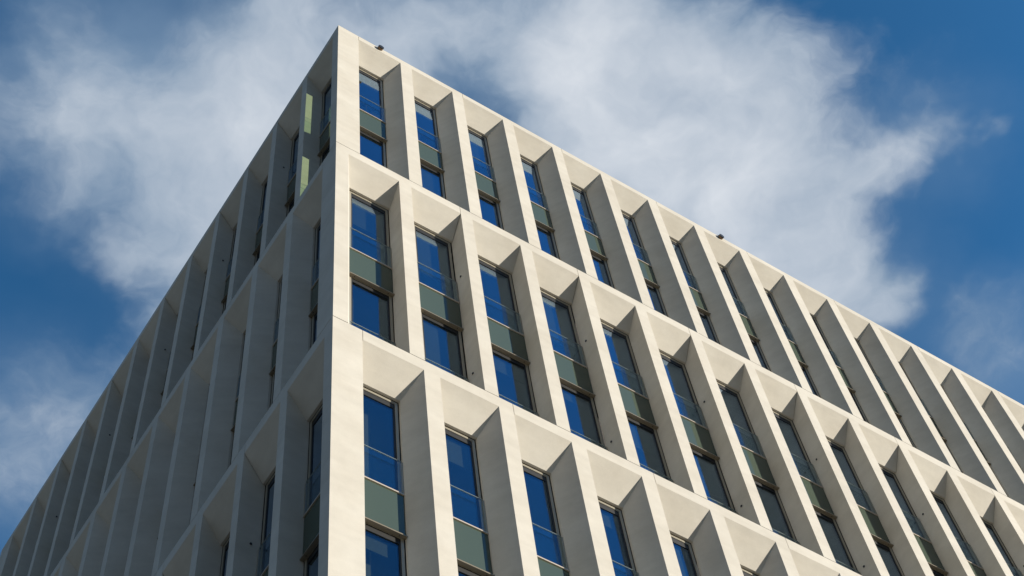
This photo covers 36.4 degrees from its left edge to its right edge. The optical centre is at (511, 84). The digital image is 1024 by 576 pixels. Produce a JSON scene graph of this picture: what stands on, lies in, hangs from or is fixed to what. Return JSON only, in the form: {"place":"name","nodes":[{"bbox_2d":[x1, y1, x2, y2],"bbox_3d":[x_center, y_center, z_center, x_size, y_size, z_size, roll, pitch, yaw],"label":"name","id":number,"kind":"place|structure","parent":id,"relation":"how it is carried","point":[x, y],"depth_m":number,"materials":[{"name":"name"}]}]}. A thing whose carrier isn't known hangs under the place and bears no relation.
{"place":"outdoors","nodes":[
{"label":"outdoors","id":0,"kind":"place"},
{"bbox_2d":[0,25,1023,575],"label":"office building","id":1,"kind":"structure","parent":0,"point":[406,319],"depth_m":31.73,"materials":[{"name":"concrete"}]},
{"bbox_2d":[161,353,170,394],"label":"window","id":2,"kind":"structure","parent":1,"relation":"in","point":[170,353],"depth_m":37.42,"materials":[{"name":"grey glass"}]},
{"bbox_2d":[191,273,206,359],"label":"window","id":3,"kind":"structure","parent":1,"relation":"in","point":[193,346],"depth_m":36.99,"materials":[{"name":"black glass"}]},
{"bbox_2d":[220,538,229,575],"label":"window","id":4,"kind":"structure","parent":1,"relation":"in","point":[225,548],"depth_m":25.94,"materials":[{"name":"black metal"}]},
{"bbox_2d":[221,227,236,312],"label":"window","id":5,"kind":"structure","parent":1,"relation":"in","point":[227,280],"depth_m":36.59,"materials":[{"name":"black glass"}]},
{"bbox_2d":[230,334,245,458],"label":"window","id":6,"kind":"structure","parent":1,"relation":"in","point":[238,386],"depth_m":30.13,"materials":[{"name":"black glass"}]},
{"bbox_2d":[252,179,267,263],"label":"window","id":7,"kind":"structure","parent":1,"relation":"in","point":[256,253],"depth_m":36.37,"materials":[{"name":"black glass"}]},
{"bbox_2d":[256,473,274,575],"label":"window","id":8,"kind":"structure","parent":1,"relation":"in","point":[263,553],"depth_m":24.67,"materials":[{"name":"grey glass"}]},
{"bbox_2d":[269,280,281,406],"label":"window","id":9,"kind":"structure","parent":1,"relation":"in","point":[276,327],"depth_m":29.71,"materials":[{"name":"black glass"}]},
{"bbox_2d":[284,131,298,214],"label":"window","id":10,"kind":"structure","parent":1,"relation":"in","point":[292,174],"depth_m":36.08,"materials":[{"name":"black glass"}]},
{"bbox_2d":[300,405,322,575],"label":"window","id":11,"kind":"structure","parent":1,"relation":"in","point":[311,516],"depth_m":23.47,"materials":[{"name":"glass"}]},
{"bbox_2d":[308,222,320,346],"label":"window","id":12,"kind":"structure","parent":1,"relation":"in","point":[315,270],"depth_m":29.26,"materials":[{"name":"black glass"}]},
{"bbox_2d":[317,81,331,164],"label":"window","id":13,"kind":"structure","parent":1,"relation":"in","point":[324,147],"depth_m":35.67,"materials":[{"name":"black glass"}]},
{"bbox_2d":[349,191,395,345],"bbox_3d":[-2.637,3.506,28.839,0.954,5.798,0.180,29,-73,-17],"label":"window","id":14,"kind":"structure","parent":1,"relation":"in","point":[368,274],"depth_m":29.12,"materials":[{"name":"blue glass"}]},
{"bbox_2d":[359,69,387,167],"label":"window","id":15,"kind":"structure","parent":1,"relation":"in","point":[371,110],"depth_m":35.67,"materials":[{"name":"blue glass"}]},
{"bbox_2d":[363,387,407,575],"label":"window","id":16,"kind":"structure","parent":1,"relation":"in","point":[384,505],"depth_m":22.78,"materials":[{"name":"glass"}]},
{"bbox_2d":[414,99,444,198],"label":"window","id":17,"kind":"structure","parent":1,"relation":"in","point":[431,164],"depth_m":35.60,"materials":[{"name":"blue glass"}]},
{"bbox_2d":[414,225,468,381],"bbox_3d":[-1.387,4.210,29.277,0.954,5.798,0.180,29,-73,-17],"label":"window","id":18,"kind":"structure","parent":1,"relation":"in","point":[440,313],"depth_m":29.32,"materials":[{"name":"blue glass"}]},
{"bbox_2d":[445,427,494,575],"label":"window","id":19,"kind":"structure","parent":1,"relation":"in","point":[472,543],"depth_m":23.63,"materials":[{"name":"glass"}]},
{"bbox_2d":[468,128,502,229],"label":"window","id":20,"kind":"structure","parent":1,"relation":"in","point":[484,172],"depth_m":36.52,"materials":[{"name":"blue glass"}]},
{"bbox_2d":[478,258,538,416],"bbox_3d":[-0.137,4.914,29.714,0.954,5.798,0.180,29,-73,-17],"label":"window","id":21,"kind":"structure","parent":1,"relation":"in","point":[510,357],"depth_m":29.53,"materials":[{"name":"glass"}]},
{"bbox_2d":[521,157,558,258],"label":"window","id":22,"kind":"structure","parent":1,"relation":"in","point":[538,201],"depth_m":36.90,"materials":[{"name":"blue glass"}]},
{"bbox_2d":[522,463,568,575],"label":"window","id":23,"kind":"structure","parent":1,"relation":"in","point":[546,567],"depth_m":24.83,"materials":[{"name":"black metal"}]},
{"bbox_2d":[540,290,607,450],"bbox_3d":[1.113,5.618,30.152,0.954,5.798,0.180,29,-73,-17],"label":"window","id":24,"kind":"structure","parent":1,"relation":"in","point":[574,378],"depth_m":30.53,"materials":[{"name":"glass"}]},
{"bbox_2d":[571,185,613,287],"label":"window","id":25,"kind":"structure","parent":1,"relation":"in","point":[599,258],"depth_m":36.97,"materials":[{"name":"blue glass"}]},
{"bbox_2d":[598,500,638,575],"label":"window","id":26,"kind":"structure","parent":1,"relation":"in","point":[610,514],"depth_m":26.39,"materials":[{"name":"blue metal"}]},
{"bbox_2d":[601,322,673,482],"bbox_3d":[2.364,6.322,30.590,0.954,5.798,0.180,29,-73,-17],"label":"window","id":27,"kind":"structure","parent":1,"relation":"in","point":[637,407],"depth_m":30.35,"materials":[{"name":"glass"}]},
{"bbox_2d":[622,213,666,315],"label":"window","id":28,"kind":"structure","parent":1,"relation":"in","point":[642,256],"depth_m":37.41,"materials":[{"name":"blue glass"}]},
{"bbox_2d":[670,534,699,575],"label":"window","id":29,"kind":"structure","parent":1,"relation":"in","point":[678,543],"depth_m":26.95,"materials":[{"name":"blue glass"}]},
{"bbox_2d":[670,239,718,343],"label":"window","id":30,"kind":"structure","parent":1,"relation":"in","point":[692,283],"depth_m":37.85,"materials":[{"name":"glass"}]},
{"bbox_2d":[660,353,737,513],"bbox_3d":[3.614,7.026,31.027,0.954,5.798,0.180,29,-73,-17],"label":"window","id":31,"kind":"structure","parent":1,"relation":"in","point":[706,458],"depth_m":30.99,"materials":[{"name":"glass"}]},
{"bbox_2d":[718,265,769,370],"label":"window","id":32,"kind":"structure","parent":1,"relation":"in","point":[740,307],"depth_m":38.30,"materials":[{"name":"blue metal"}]},
{"bbox_2d":[741,568,755,575],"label":"window","id":33,"kind":"structure","parent":1,"relation":"in","point":[745,573],"depth_m":27.57,"materials":[{"name":"beige metal"}]},
{"bbox_2d":[717,382,799,544],"bbox_3d":[4.864,7.730,31.465,0.954,5.798,0.180,29,-73,-17],"label":"window","id":34,"kind":"structure","parent":1,"relation":"in","point":[759,468],"depth_m":31.67,"materials":[{"name":"glass"}]},
{"bbox_2d":[765,291,819,396],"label":"window","id":35,"kind":"structure","parent":1,"relation":"in","point":[792,342],"depth_m":38.73,"materials":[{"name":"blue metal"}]},
{"bbox_2d":[773,411,860,574],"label":"window","id":36,"kind":"structure","parent":1,"relation":"in","point":[816,494],"depth_m":32.29,"materials":[{"name":"glass"}]},
{"bbox_2d":[811,316,867,422],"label":"window","id":37,"kind":"structure","parent":1,"relation":"in","point":[833,355],"depth_m":39.21,"materials":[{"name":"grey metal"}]},
{"bbox_2d":[827,439,903,575],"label":"window","id":38,"kind":"structure","parent":1,"relation":"in","point":[869,515],"depth_m":32.77,"materials":[{"name":"glass"}]},
{"bbox_2d":[855,340,915,447],"bbox_3d":[9.256,7.896,39.303,0.932,5.775,0.165,29,-73,-17],"label":"window","id":39,"kind":"structure","parent":1,"relation":"in","point":[878,379],"depth_m":39.63,"materials":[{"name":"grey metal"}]},
{"bbox_2d":[880,467,947,575],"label":"window","id":40,"kind":"structure","parent":1,"relation":"in","point":[916,526],"depth_m":33.73,"materials":[{"name":"grey glass"}]},
{"bbox_2d":[899,364,961,472],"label":"window","id":41,"kind":"structure","parent":1,"relation":"in","point":[944,440],"depth_m":40.09,"materials":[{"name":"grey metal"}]},
{"bbox_2d":[932,494,986,575],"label":"window","id":42,"kind":"structure","parent":1,"relation":"in","point":[968,552],"depth_m":34.52,"materials":[{"name":"grey glass"}]},
{"bbox_2d":[960,418,990,465],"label":"window","id":43,"kind":"structure","parent":1,"relation":"in","point":[975,441],"depth_m":40.59,"materials":[{"name":"grey glass"}]},
{"bbox_2d":[982,520,1022,575],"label":"window","id":44,"kind":"structure","parent":1,"relation":"in","point":[991,530],"depth_m":35.52,"materials":[{"name":"grey glass"}]},
{"bbox_2d":[0,0,1023,554],"label":"sky","id":45,"kind":"structure","parent":0,"point":[870,153],"materials":[{"name":"blue"}]}
]}

